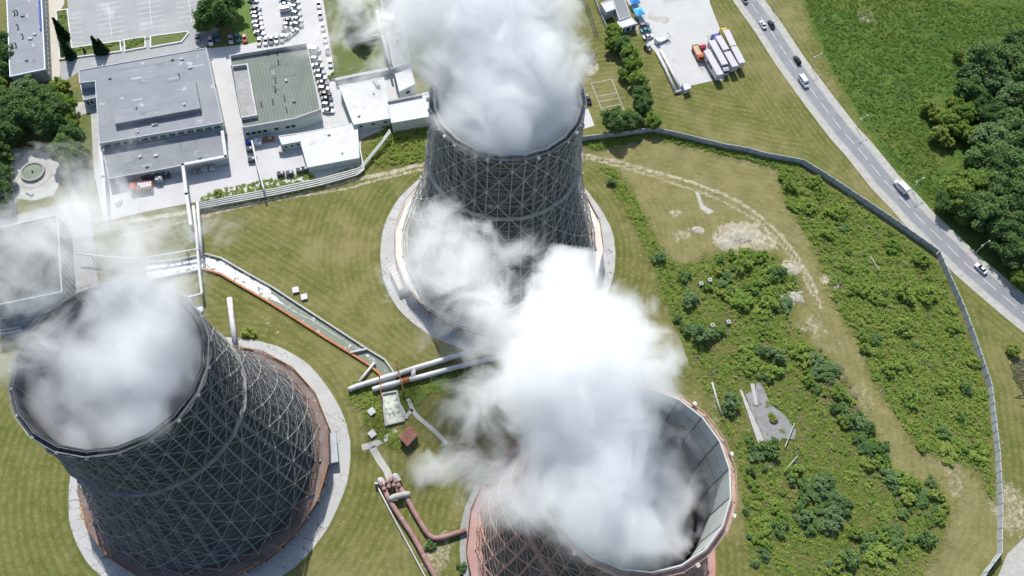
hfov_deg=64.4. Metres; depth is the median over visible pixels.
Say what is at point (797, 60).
car
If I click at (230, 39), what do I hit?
parked car
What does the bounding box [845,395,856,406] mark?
shrub
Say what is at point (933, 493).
shrub
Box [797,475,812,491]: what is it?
shrub
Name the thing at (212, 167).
equipment skid
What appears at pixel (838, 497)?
shrub
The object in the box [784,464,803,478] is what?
shrub
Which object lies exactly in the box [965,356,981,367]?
shrub
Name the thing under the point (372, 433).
chamber cover
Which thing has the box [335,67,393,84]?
retaining wall
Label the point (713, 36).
lorry tractor
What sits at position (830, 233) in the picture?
shrub
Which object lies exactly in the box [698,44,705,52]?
lorry tractor
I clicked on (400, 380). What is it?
pipe gantry
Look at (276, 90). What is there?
workshop
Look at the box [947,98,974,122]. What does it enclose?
tree
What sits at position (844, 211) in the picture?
shrub
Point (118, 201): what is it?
equipment skid
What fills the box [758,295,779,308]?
shrub
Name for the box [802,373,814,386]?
shrub
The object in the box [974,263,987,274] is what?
car
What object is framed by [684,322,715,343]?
shrub
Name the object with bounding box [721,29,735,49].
lorry trailer
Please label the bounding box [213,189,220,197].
shrub
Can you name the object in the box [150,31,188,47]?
planter
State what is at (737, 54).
lorry trailer
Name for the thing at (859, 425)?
shrub
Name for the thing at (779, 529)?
shrub
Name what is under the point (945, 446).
shrub
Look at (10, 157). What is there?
tree
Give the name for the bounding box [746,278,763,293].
shrub
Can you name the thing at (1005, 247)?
tree
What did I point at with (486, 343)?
water pipe
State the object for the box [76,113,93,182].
lawn strip
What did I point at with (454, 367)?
water pipe
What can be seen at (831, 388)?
shrub
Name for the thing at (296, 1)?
parked car
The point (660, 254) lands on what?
shrub
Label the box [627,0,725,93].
truck yard
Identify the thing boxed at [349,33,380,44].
garden wall
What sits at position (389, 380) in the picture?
outfall chamber
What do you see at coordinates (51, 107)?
tree
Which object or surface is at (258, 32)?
parked car
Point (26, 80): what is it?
tree
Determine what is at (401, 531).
drain line
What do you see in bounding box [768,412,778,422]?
shrub
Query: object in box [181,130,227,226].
square duct
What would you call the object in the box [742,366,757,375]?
shrub
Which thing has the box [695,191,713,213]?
ash patch
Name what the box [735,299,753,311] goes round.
shrub
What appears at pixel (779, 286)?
shrub
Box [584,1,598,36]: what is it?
lattice boom
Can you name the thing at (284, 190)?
bundle pipe
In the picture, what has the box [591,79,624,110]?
court markings
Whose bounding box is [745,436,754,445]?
shrub
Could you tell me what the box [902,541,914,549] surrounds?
shrub
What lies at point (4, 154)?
tree
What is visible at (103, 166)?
square duct
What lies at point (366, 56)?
lawn strip
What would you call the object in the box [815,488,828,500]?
shrub
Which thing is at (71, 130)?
tree
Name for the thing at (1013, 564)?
side road
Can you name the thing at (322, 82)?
parked car
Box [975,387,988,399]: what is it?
shrub
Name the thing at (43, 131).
tree
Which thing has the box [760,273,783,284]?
shrub
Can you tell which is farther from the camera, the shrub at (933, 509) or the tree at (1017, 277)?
the tree at (1017, 277)
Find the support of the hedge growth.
in the planter at (117, 48)
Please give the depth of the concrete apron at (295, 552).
224.64 m
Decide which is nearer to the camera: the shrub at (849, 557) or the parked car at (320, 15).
the shrub at (849, 557)
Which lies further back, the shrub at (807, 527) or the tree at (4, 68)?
the tree at (4, 68)
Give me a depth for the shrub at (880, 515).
231.18 m
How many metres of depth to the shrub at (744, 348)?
253.38 m
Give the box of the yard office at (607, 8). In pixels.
[600,0,615,19]
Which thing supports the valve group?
attached to the pink pipe at (405, 524)
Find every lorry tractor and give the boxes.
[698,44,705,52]
[710,33,718,39]
[718,28,726,34]
[721,66,728,75]
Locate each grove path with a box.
[74,102,90,115]
[91,105,98,178]
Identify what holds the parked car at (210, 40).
on the parking lot
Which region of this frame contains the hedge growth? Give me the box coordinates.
[57,10,144,57]
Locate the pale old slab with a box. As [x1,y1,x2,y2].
[740,390,763,442]
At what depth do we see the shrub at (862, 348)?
254.66 m
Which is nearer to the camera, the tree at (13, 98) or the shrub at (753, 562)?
the shrub at (753, 562)
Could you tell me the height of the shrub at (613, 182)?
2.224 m
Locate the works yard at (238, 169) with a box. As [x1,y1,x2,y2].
[96,0,428,220]
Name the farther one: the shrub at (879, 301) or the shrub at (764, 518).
the shrub at (879, 301)
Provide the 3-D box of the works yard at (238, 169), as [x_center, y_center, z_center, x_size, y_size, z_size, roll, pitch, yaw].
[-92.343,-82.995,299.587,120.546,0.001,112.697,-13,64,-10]
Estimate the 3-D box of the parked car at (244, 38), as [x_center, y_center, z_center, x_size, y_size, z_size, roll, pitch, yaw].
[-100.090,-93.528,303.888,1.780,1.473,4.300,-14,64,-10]
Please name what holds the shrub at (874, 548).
on the ground at (618, 504)
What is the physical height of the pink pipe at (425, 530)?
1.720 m
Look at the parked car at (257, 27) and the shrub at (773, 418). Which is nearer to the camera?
the shrub at (773, 418)
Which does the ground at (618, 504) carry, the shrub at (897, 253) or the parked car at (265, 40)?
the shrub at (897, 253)
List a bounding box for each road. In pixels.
[741,0,1023,323]
[998,538,1023,575]
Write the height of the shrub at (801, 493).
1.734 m
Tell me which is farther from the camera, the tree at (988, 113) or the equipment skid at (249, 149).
the tree at (988, 113)
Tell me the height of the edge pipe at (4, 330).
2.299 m
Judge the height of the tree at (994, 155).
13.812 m
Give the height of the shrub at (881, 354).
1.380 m
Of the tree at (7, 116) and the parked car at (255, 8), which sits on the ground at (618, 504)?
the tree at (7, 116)
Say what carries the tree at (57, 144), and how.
on the ground at (618, 504)
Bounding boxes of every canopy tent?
[630,0,639,5]
[632,7,644,18]
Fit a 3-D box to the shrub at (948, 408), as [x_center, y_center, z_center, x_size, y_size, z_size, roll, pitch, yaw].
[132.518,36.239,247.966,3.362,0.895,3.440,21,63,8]
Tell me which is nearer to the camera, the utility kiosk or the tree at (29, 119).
the tree at (29, 119)
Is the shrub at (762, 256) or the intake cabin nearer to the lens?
the intake cabin
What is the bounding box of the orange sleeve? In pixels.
[402,377,409,383]
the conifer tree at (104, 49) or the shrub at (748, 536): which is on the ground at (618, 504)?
the shrub at (748, 536)
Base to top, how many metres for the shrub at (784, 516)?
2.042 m
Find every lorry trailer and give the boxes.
[703,49,723,79]
[707,40,727,68]
[714,35,728,52]
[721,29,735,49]
[723,51,738,72]
[729,46,744,68]
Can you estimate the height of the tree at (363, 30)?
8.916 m
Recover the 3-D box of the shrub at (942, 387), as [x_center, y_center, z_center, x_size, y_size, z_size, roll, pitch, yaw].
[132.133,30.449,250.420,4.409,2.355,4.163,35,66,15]
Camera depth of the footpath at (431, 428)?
238.13 m
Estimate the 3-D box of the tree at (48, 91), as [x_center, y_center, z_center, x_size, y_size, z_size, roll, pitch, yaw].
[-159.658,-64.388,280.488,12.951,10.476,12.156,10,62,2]
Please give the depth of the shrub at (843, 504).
230.94 m
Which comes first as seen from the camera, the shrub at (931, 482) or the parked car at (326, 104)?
the shrub at (931, 482)
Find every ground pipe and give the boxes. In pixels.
[655,51,676,90]
[660,49,681,89]
[711,382,722,414]
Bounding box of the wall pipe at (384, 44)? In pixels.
[376,10,391,66]
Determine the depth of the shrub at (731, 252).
268.74 m
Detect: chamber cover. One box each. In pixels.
[292,286,298,292]
[300,293,307,299]
[367,407,375,415]
[368,429,376,437]
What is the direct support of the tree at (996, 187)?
on the ground at (618, 504)
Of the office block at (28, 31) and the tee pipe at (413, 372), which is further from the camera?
the office block at (28, 31)
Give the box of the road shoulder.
[733,0,1023,331]
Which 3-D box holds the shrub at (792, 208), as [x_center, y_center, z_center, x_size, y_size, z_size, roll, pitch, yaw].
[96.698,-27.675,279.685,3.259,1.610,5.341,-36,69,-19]
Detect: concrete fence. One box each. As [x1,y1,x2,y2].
[582,127,938,253]
[594,0,607,28]
[936,251,1003,575]
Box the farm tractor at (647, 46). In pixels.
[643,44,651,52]
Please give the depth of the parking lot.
305.19 m
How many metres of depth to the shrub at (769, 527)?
228.12 m
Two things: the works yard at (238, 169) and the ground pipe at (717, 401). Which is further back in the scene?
the works yard at (238, 169)
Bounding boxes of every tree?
[0,30,8,45]
[0,43,13,62]
[0,59,10,78]
[0,77,7,87]
[0,86,17,102]
[0,88,33,124]
[0,107,24,130]
[0,118,22,145]
[0,132,10,159]
[0,148,15,166]
[0,160,15,182]
[0,178,13,210]
[9,73,37,92]
[12,96,43,129]
[22,81,46,97]
[27,95,71,129]
[32,120,58,138]
[33,84,64,102]
[46,133,81,162]
[49,76,70,93]
[52,17,69,40]
[53,120,86,142]
[54,147,90,173]
[55,107,78,127]
[59,38,76,60]
[59,92,77,110]
[90,35,102,56]
[96,38,110,55]
[190,0,238,28]
[193,20,213,32]
[228,0,244,11]
[341,3,368,29]
[348,16,371,39]
[599,105,630,133]
[604,23,622,37]
[604,35,620,52]
[612,35,631,51]
[617,68,630,80]
[620,43,639,59]
[622,55,643,71]
[624,108,642,131]
[626,69,649,85]
[631,93,653,115]
[632,85,652,98]
[643,110,662,129]
[919,99,936,113]
[928,105,945,124]
[928,124,949,143]
[935,190,958,213]
[938,109,961,131]
[938,175,976,210]
[942,136,954,147]
[945,96,958,107]
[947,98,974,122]
[948,168,964,179]
[950,189,983,220]
[950,201,961,212]
[951,119,970,138]
[952,49,964,58]
[953,75,987,100]
[954,59,988,82]
[959,102,979,122]
[961,125,977,144]
[962,140,989,169]
[963,167,995,192]
[964,95,983,106]
[965,189,1010,231]
[966,39,1011,79]
[967,119,1012,146]
[970,90,995,108]
[975,169,1020,201]
[976,100,1008,123]
[978,142,1021,177]
[981,68,1013,93]
[985,205,1023,240]
[987,230,1023,262]
[992,80,1023,108]
[994,106,1023,137]
[995,43,1023,72]
[996,133,1023,153]
[997,179,1023,210]
[1000,27,1023,47]
[1001,246,1023,269]
[1002,150,1023,182]
[1005,51,1023,81]
[1005,81,1023,111]
[1005,208,1023,235]
[1005,343,1021,357]
[1009,126,1023,148]
[1009,269,1023,288]
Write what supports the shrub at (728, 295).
on the ground at (618, 504)
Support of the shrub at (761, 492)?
on the ground at (618, 504)
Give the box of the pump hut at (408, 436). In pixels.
[399,425,417,446]
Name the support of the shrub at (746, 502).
on the ground at (618, 504)
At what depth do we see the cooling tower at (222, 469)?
192.26 m
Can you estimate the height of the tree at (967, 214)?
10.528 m
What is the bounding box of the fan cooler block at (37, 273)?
[0,214,75,321]
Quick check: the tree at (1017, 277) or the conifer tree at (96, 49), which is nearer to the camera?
the tree at (1017, 277)
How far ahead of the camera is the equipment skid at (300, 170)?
276.50 m
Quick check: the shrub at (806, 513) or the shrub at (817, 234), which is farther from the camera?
the shrub at (817, 234)
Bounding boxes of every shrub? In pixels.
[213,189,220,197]
[240,326,256,337]
[327,71,338,78]
[423,538,436,549]
[455,562,466,574]
[606,178,616,186]
[651,249,666,262]
[672,314,682,323]
[678,269,691,282]
[679,323,687,331]
[681,290,699,307]
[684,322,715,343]
[702,282,713,289]
[713,325,727,337]
[714,266,728,277]
[715,255,726,264]
[715,280,725,296]
[716,273,733,292]
[719,262,728,271]
[721,390,740,416]
[722,272,730,280]
[722,284,743,302]
[727,248,736,260]
[729,293,747,305]
[733,258,753,274]
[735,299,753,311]
[737,289,746,302]
[737,343,753,352]
[738,247,753,260]
[739,350,761,369]
[740,283,750,290]
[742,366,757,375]
[742,506,750,515]
[743,499,751,505]
[744,476,759,491]
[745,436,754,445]
[745,464,756,476]
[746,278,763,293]
[746,450,764,461]
[746,533,752,538]
[747,445,758,453]
[749,310,761,318]
[749,501,760,509]
[750,249,768,263]
[750,559,759,566]
[752,526,769,546]
[753,301,775,314]
[753,314,767,327]
[753,345,772,356]
[755,514,769,527]
[756,372,771,382]
[757,324,770,334]
[757,436,780,458]
[757,490,765,498]
[757,521,772,531]
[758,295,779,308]
[759,364,783,380]
[759,547,770,562]
[760,265,778,282]
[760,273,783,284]
[764,543,772,551]
[767,266,787,281]
[768,284,779,296]
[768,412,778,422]
[770,500,782,514]
[771,348,786,365]
[773,518,789,537]
[774,284,787,293]
[775,512,788,524]
[778,171,791,185]
[779,293,792,313]
[781,272,790,282]
[783,180,797,192]
[784,340,794,352]
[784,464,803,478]
[785,281,798,291]
[786,203,797,212]
[787,474,795,486]
[790,342,811,361]
[791,499,805,512]
[792,513,799,520]
[796,197,817,214]
[797,351,812,367]
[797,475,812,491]
[797,489,807,502]
[797,508,813,525]
[800,485,822,503]
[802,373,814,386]
[804,522,816,535]
[807,174,822,190]
[808,351,824,363]
[808,514,822,534]
[809,371,821,379]
[810,474,828,495]
[811,362,823,374]
[811,384,821,394]
[813,502,826,513]
[814,189,826,199]
[814,229,820,237]
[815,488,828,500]
[817,508,834,519]
[818,471,829,483]
[819,518,839,530]
[820,229,834,239]
[820,364,834,378]
[821,497,832,509]
[822,361,840,374]
[823,206,839,218]
[823,528,836,534]
[824,377,835,386]
[825,471,835,484]
[826,558,832,567]
[827,482,835,491]
[827,489,844,501]
[827,500,844,524]
[829,381,840,391]
[829,403,844,413]
[831,384,851,401]
[831,556,844,571]
[833,497,852,514]
[835,204,848,219]
[837,277,843,284]
[837,412,849,428]
[839,223,848,231]
[839,400,856,423]
[840,507,851,516]
[841,262,853,273]
[841,547,859,570]
[845,282,862,295]
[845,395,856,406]
[847,527,865,538]
[848,419,854,427]
[850,430,870,452]
[852,414,867,434]
[856,329,867,340]
[856,442,864,453]
[858,531,881,548]
[859,282,870,297]
[859,344,872,353]
[859,457,879,471]
[859,544,866,553]
[860,264,868,271]
[862,554,872,562]
[863,421,875,432]
[865,539,889,566]
[866,293,887,305]
[866,448,876,457]
[868,437,877,449]
[869,333,882,344]
[869,440,890,460]
[870,229,876,236]
[871,372,881,380]
[872,526,878,531]
[874,453,892,469]
[875,351,884,357]
[876,511,886,520]
[877,528,889,542]
[879,466,899,488]
[880,361,900,377]
[881,289,888,296]
[881,522,894,536]
[883,237,902,253]
[885,467,910,485]
[887,546,897,560]
[889,535,902,549]
[890,246,900,256]
[893,316,913,337]
[893,482,902,494]
[894,499,901,506]
[894,531,903,538]
[895,282,916,304]
[896,507,909,519]
[896,523,904,533]
[898,386,920,410]
[899,486,916,505]
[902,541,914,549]
[903,360,912,371]
[905,273,915,283]
[905,479,922,491]
[906,535,917,546]
[910,250,930,266]
[911,341,918,347]
[913,492,929,509]
[915,284,938,305]
[915,439,927,453]
[916,516,925,525]
[917,528,936,549]
[919,488,928,496]
[924,473,937,487]
[926,488,947,501]
[926,519,932,527]
[931,505,938,511]
[932,381,948,392]
[932,511,946,525]
[934,438,956,466]
[935,423,952,439]
[938,501,950,512]
[941,402,951,410]
[943,303,956,314]
[945,324,959,333]
[948,434,965,454]
[956,327,965,333]
[957,413,965,421]
[958,442,970,453]
[959,383,972,394]
[959,421,966,427]
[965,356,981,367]
[968,448,986,464]
[973,440,983,453]
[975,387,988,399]
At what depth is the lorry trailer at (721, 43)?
309.63 m
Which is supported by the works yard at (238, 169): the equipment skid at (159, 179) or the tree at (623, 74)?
the equipment skid at (159, 179)
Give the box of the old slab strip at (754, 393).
[751,384,757,404]
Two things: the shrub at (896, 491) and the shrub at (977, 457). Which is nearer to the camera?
the shrub at (896, 491)
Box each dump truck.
[129,180,152,192]
[691,44,703,60]
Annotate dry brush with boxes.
[672,170,993,573]
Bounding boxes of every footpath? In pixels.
[361,429,398,450]
[369,446,391,480]
[406,398,447,444]
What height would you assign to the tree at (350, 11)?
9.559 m
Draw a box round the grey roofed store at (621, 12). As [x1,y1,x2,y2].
[613,0,630,21]
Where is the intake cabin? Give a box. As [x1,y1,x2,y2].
[389,265,405,291]
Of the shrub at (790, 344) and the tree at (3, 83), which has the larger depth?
the tree at (3, 83)
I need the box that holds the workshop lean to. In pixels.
[279,133,300,149]
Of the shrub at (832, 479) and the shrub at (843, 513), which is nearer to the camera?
the shrub at (843, 513)
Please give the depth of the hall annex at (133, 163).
273.86 m
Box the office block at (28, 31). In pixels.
[6,0,51,85]
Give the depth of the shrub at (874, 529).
229.12 m
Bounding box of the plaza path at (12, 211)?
[8,197,15,219]
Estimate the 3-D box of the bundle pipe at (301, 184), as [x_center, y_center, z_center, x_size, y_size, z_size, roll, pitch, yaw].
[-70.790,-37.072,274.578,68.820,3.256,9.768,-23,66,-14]
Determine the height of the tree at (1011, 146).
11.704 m
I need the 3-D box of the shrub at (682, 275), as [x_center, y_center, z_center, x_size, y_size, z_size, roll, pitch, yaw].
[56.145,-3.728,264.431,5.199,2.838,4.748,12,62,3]
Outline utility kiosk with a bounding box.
[681,82,690,93]
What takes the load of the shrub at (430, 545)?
on the ground at (618, 504)
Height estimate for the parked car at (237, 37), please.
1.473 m
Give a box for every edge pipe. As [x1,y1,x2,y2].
[0,326,20,331]
[0,329,21,336]
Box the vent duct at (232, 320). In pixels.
[227,297,237,343]
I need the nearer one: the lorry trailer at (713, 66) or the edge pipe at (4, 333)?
the edge pipe at (4, 333)
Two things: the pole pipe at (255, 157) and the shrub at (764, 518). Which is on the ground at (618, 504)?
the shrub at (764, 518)
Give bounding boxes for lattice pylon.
[1010,359,1023,377]
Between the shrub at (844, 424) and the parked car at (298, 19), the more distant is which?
the parked car at (298, 19)
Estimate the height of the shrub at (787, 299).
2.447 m
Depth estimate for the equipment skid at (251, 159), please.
277.70 m
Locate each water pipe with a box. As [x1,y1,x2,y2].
[348,339,490,391]
[372,347,526,391]
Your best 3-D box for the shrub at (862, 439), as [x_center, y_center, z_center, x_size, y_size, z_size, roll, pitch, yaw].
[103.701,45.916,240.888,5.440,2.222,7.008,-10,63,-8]
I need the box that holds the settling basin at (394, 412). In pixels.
[382,390,407,426]
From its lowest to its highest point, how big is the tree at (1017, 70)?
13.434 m
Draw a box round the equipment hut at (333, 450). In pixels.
[329,433,338,464]
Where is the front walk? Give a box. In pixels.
[48,0,63,82]
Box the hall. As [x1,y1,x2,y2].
[78,48,226,150]
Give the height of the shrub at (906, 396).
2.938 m
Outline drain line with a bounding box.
[376,485,425,575]
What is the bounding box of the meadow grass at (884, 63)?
[803,0,1023,231]
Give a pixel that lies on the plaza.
(48, 187)
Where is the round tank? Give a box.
[195,305,203,313]
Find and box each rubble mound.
[691,226,704,233]
[715,237,735,251]
[727,228,752,243]
[780,288,803,302]
[781,263,800,274]
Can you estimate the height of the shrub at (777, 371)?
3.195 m
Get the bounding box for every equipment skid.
[114,199,122,204]
[140,173,158,180]
[155,176,163,183]
[162,171,170,178]
[191,169,197,174]
[201,166,208,172]
[209,164,215,171]
[245,139,253,145]
[246,146,252,152]
[248,157,254,162]
[254,138,262,146]
[263,136,274,142]
[277,171,284,177]
[279,145,284,154]
[286,170,293,176]
[296,168,303,173]
[301,166,308,172]
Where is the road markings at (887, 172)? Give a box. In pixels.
[740,0,1023,321]
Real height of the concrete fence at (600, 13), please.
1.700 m
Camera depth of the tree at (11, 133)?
270.28 m
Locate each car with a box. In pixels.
[194,33,200,42]
[207,36,213,45]
[214,33,219,41]
[227,34,233,43]
[235,33,240,41]
[241,33,247,42]
[250,6,261,11]
[250,10,261,15]
[251,14,262,20]
[251,20,263,25]
[252,24,263,30]
[253,30,265,35]
[256,37,262,45]
[263,36,268,44]
[268,35,273,44]
[274,34,279,43]
[279,2,290,5]
[279,4,292,12]
[279,33,284,42]
[281,21,292,26]
[281,26,292,31]
[283,17,294,21]
[284,32,291,39]
[289,0,299,3]
[289,27,298,35]
[290,4,300,9]
[290,10,301,16]
[291,16,302,22]
[292,21,303,27]
[308,45,320,52]
[310,56,321,61]
[312,63,323,68]
[313,69,325,74]
[315,74,326,79]
[316,0,320,8]
[316,80,328,85]
[317,85,329,90]
[318,10,322,19]
[319,91,331,96]
[320,22,324,30]
[320,96,332,101]
[321,101,333,107]
[322,34,327,42]
[322,108,334,113]
[325,45,329,54]
[327,58,332,67]
[586,95,591,104]
[638,22,649,27]
[640,27,651,32]
[642,34,653,39]
[759,20,766,28]
[767,20,774,28]
[793,56,801,64]
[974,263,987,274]
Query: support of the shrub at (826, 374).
on the ground at (618, 504)
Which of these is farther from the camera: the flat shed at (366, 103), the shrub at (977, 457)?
the flat shed at (366, 103)
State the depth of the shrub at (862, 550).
226.39 m
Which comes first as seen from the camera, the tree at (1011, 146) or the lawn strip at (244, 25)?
the tree at (1011, 146)
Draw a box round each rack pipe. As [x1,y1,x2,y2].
[77,248,199,262]
[187,205,203,301]
[196,201,203,255]
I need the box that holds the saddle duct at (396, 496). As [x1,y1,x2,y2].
[388,491,410,501]
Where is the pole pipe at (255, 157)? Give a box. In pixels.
[251,140,265,193]
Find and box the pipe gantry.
[378,361,403,398]
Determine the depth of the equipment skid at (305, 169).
276.93 m
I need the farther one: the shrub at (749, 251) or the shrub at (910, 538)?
the shrub at (749, 251)
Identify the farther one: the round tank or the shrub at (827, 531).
the round tank
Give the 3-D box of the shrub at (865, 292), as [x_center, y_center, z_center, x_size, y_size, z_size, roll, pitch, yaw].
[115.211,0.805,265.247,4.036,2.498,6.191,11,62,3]
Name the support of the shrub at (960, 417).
on the ground at (618, 504)
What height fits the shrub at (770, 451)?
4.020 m
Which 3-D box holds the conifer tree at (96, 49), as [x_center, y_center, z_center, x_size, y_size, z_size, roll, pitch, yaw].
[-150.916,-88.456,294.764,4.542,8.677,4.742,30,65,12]
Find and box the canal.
[146,253,393,375]
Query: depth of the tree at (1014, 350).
255.97 m
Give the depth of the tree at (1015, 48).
305.33 m
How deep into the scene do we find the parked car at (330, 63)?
299.54 m
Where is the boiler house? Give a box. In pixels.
[379,0,409,79]
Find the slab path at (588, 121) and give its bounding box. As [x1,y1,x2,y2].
[583,109,594,128]
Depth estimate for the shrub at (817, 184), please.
284.06 m
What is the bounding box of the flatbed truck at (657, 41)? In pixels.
[654,33,670,44]
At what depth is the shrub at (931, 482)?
236.14 m
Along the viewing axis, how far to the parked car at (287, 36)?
304.72 m
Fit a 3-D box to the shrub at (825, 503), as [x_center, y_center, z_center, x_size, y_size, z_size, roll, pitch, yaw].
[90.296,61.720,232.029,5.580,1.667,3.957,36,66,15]
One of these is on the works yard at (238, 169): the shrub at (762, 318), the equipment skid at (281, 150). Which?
the equipment skid at (281, 150)
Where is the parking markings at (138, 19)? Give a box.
[70,0,194,42]
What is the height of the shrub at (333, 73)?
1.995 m
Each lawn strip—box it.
[71,89,80,101]
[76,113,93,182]
[233,0,256,44]
[325,0,389,76]
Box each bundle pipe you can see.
[199,129,389,203]
[199,131,390,205]
[199,137,363,209]
[199,142,363,207]
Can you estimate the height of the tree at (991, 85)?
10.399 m
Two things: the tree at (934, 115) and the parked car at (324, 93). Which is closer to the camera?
the parked car at (324, 93)
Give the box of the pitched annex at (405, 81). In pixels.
[394,64,415,97]
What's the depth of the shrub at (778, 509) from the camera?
230.53 m
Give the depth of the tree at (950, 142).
293.83 m
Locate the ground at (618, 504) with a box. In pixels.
[0,0,1023,575]
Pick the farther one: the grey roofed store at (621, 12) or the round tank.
the grey roofed store at (621, 12)
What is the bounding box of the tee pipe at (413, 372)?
[410,369,415,376]
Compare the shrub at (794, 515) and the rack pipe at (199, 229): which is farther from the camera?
the rack pipe at (199, 229)
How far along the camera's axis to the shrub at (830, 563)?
224.13 m
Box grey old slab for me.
[746,381,795,441]
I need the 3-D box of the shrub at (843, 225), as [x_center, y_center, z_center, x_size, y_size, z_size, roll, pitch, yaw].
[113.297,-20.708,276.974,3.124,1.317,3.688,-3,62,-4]
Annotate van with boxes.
[798,73,808,87]
[893,180,909,194]
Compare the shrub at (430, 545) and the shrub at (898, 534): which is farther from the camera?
the shrub at (898, 534)
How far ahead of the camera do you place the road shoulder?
290.44 m
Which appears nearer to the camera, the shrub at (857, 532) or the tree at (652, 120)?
the shrub at (857, 532)
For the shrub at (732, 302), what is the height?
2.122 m
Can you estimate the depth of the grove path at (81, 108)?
285.92 m
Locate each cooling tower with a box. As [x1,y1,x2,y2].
[6,276,331,575]
[394,37,603,339]
[466,379,737,575]
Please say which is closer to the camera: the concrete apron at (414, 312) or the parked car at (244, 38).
the concrete apron at (414, 312)
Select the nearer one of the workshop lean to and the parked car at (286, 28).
the workshop lean to
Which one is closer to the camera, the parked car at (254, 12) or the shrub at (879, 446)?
the shrub at (879, 446)
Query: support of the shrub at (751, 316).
on the ground at (618, 504)
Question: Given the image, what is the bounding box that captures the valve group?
[377,473,401,489]
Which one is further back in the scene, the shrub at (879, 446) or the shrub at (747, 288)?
the shrub at (747, 288)
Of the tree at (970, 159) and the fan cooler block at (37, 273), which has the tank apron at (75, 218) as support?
the fan cooler block at (37, 273)
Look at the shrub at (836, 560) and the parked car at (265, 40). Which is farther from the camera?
the parked car at (265, 40)
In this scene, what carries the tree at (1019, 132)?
on the ground at (618, 504)
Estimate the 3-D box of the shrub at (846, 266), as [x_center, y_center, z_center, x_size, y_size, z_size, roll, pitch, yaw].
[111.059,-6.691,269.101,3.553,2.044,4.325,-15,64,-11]
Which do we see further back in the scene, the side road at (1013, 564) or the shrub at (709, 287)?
the shrub at (709, 287)
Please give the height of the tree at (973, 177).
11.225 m
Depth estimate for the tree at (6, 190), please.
261.20 m
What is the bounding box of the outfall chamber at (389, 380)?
[381,372,396,389]
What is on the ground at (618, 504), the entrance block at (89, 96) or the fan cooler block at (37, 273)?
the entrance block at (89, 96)
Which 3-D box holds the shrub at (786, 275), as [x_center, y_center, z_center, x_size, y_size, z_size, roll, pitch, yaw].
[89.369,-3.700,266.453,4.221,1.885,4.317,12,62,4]
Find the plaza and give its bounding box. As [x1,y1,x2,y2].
[10,147,61,200]
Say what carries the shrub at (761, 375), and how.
on the ground at (618, 504)
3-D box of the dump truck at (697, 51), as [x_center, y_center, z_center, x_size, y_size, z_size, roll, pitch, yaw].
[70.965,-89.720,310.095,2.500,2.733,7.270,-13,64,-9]
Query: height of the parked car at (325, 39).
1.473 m
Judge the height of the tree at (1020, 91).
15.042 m
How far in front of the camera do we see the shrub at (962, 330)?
260.19 m
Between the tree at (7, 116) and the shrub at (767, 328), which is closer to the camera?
the shrub at (767, 328)
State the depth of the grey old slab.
243.67 m
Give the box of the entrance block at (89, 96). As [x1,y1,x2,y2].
[80,84,95,106]
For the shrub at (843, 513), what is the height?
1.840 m
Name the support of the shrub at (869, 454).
on the ground at (618, 504)
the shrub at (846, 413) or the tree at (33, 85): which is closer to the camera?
the shrub at (846, 413)
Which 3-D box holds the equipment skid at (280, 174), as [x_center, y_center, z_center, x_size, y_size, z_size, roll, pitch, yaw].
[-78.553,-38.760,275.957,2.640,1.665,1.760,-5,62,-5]
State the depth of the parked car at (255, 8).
310.76 m
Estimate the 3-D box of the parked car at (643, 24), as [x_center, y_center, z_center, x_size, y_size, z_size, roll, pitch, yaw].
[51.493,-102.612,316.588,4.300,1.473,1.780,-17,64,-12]
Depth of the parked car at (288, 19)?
308.73 m
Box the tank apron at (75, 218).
[0,202,97,340]
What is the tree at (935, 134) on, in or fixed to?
on the ground at (618, 504)
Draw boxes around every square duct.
[98,143,110,217]
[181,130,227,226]
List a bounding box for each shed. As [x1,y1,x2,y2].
[298,123,359,171]
[339,77,391,131]
[387,93,431,132]
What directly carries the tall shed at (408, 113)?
on the works yard at (238, 169)
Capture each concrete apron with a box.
[69,337,350,575]
[380,176,614,354]
[460,429,715,575]
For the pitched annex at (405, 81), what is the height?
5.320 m
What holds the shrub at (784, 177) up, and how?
on the ground at (618, 504)
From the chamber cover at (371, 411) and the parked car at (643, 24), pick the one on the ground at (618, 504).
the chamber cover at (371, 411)
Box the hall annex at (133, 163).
[103,129,228,184]
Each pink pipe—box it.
[380,485,437,575]
[395,482,466,540]
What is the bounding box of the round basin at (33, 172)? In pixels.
[15,157,52,187]
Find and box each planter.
[55,8,121,59]
[123,36,145,51]
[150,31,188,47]
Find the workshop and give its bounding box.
[229,43,322,137]
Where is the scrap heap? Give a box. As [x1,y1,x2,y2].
[583,46,597,63]
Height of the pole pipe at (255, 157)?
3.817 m
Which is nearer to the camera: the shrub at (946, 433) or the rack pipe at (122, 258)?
the shrub at (946, 433)
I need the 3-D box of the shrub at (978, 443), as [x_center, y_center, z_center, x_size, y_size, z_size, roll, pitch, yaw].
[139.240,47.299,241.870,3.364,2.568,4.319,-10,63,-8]
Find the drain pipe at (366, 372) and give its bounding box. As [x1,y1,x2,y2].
[358,362,375,381]
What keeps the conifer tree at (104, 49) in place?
in the planter at (117, 48)
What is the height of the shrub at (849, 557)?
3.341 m
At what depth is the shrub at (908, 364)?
253.31 m
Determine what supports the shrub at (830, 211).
on the ground at (618, 504)
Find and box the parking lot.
[60,0,218,79]
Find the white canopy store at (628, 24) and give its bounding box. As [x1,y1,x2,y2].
[616,17,637,32]
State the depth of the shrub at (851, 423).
242.94 m
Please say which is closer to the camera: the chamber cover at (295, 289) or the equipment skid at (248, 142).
the chamber cover at (295, 289)

